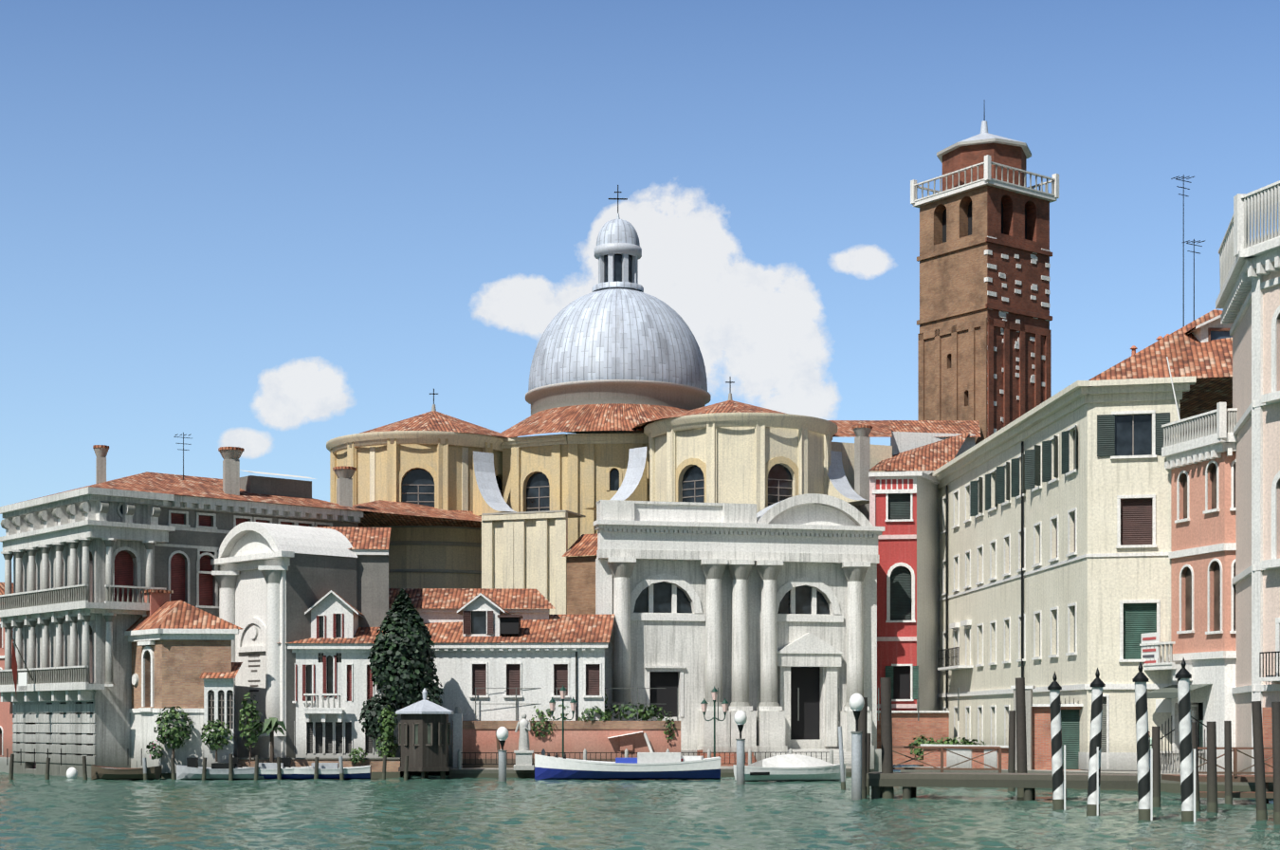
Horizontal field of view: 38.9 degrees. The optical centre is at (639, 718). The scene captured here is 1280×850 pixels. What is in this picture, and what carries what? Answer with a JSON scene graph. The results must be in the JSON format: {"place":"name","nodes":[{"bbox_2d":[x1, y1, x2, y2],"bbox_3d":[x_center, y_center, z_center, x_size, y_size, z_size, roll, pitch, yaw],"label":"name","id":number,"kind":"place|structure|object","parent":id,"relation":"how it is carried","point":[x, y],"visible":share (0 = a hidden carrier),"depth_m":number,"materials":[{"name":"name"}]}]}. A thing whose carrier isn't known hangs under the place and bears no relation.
{"place":"outdoors","nodes":[
{"label":"outdoors","id":0,"kind":"place"},
{"bbox_2d":[0,764,1279,849],"bbox_3d":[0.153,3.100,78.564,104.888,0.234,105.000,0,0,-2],"label":"water","id":1,"kind":"structure","parent":0,"point":[411,812],"depth_m":56.74,"materials":[{"name":"teal liquid"}]},
{"bbox_2d":[124,600,242,772],"bbox_3d":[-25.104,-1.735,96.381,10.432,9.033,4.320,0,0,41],"label":"brick house","id":2,"kind":"structure","parent":1,"relation":"on","point":[181,653],"depth_m":93.94,"materials":[{"name":"brick"}]},
{"bbox_2d":[0,432,481,777],"bbox_3d":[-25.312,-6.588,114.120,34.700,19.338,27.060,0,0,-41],"label":"palazzo","id":3,"kind":"structure","parent":1,"relation":"on","point":[101,565],"depth_m":98.51,"materials":[{"name":"grey stone"}]},
{"bbox_2d":[6,684,864,800],"bbox_3d":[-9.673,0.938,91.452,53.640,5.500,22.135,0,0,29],"label":"props","id":4,"kind":"object","parent":1,"relation":"on","point":[424,734],"visible":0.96,"depth_m":91.59,"materials":[{"name":"grey"}]},
{"bbox_2d":[146,587,986,778],"bbox_3d":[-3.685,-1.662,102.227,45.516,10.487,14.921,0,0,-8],"label":"quay","id":5,"kind":"structure","parent":1,"relation":"on","point":[402,653],"depth_m":95.53,"materials":[{"name":"brick"}]},
{"bbox_2d":[210,521,391,757],"bbox_3d":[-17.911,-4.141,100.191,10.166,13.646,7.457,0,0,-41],"label":"chapel","id":6,"kind":"structure","parent":5,"relation":"on","point":[275,581],"depth_m":97.68,"materials":[{"name":"stone"}]},
{"bbox_2d":[278,587,614,773],"bbox_3d":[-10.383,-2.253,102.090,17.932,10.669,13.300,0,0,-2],"label":"white house","id":7,"kind":"structure","parent":5,"relation":"on","point":[502,637],"depth_m":98.69,"materials":[{"name":"paint"}]},
{"bbox_2d":[326,184,892,771],"bbox_3d":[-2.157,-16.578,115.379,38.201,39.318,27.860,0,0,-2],"label":"church","id":8,"kind":"structure","parent":1,"relation":"on","point":[675,526],"depth_m":108.74,"materials":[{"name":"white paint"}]},
{"bbox_2d":[910,112,1059,444],"bbox_3d":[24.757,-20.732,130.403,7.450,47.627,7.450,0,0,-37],"label":"campanile","id":9,"kind":"structure","parent":1,"relation":"on","point":[984,347],"depth_m":128.00,"materials":[{"name":"brown brick"}]},
{"bbox_2d":[837,657,1279,823],"bbox_3d":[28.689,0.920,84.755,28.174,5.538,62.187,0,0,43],"label":"docks","id":10,"kind":"object","parent":1,"relation":"on","point":[1041,749],"visible":0.77,"depth_m":68.60,"materials":[{"name":"brown wood"}]},
{"bbox_2d":[929,174,1232,769],"bbox_3d":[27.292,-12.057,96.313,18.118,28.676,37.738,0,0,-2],"label":"cream house","id":11,"kind":"structure","parent":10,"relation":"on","point":[1054,529],"depth_m":84.47,"materials":[{"name":"paint"}]},
{"bbox_2d":[852,420,980,764],"bbox_3d":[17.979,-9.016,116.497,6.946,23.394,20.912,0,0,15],"label":"red house","id":12,"kind":"structure","parent":11,"relation":"attached to","point":[903,505],"depth_m":108.57,"materials":[{"name":"paint"}]},
{"bbox_2d":[1139,356,1237,771],"bbox_3d":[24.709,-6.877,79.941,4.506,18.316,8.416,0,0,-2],"label":"pink house","id":13,"kind":"structure","parent":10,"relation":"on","point":[1200,464],"depth_m":78.29,"materials":[{"name":"paint"}]},
{"bbox_2d":[1215,180,1279,774],"bbox_3d":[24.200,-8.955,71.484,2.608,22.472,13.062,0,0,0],"label":"building","id":14,"kind":"structure","parent":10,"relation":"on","point":[1248,301],"depth_m":69.56,"materials":[{"name":"paint"}]},
{"bbox_2d":[0,0,1279,582],"label":"sky","id":15,"kind":"structure","parent":0,"point":[270,229],"materials":[{"name":"blue"}]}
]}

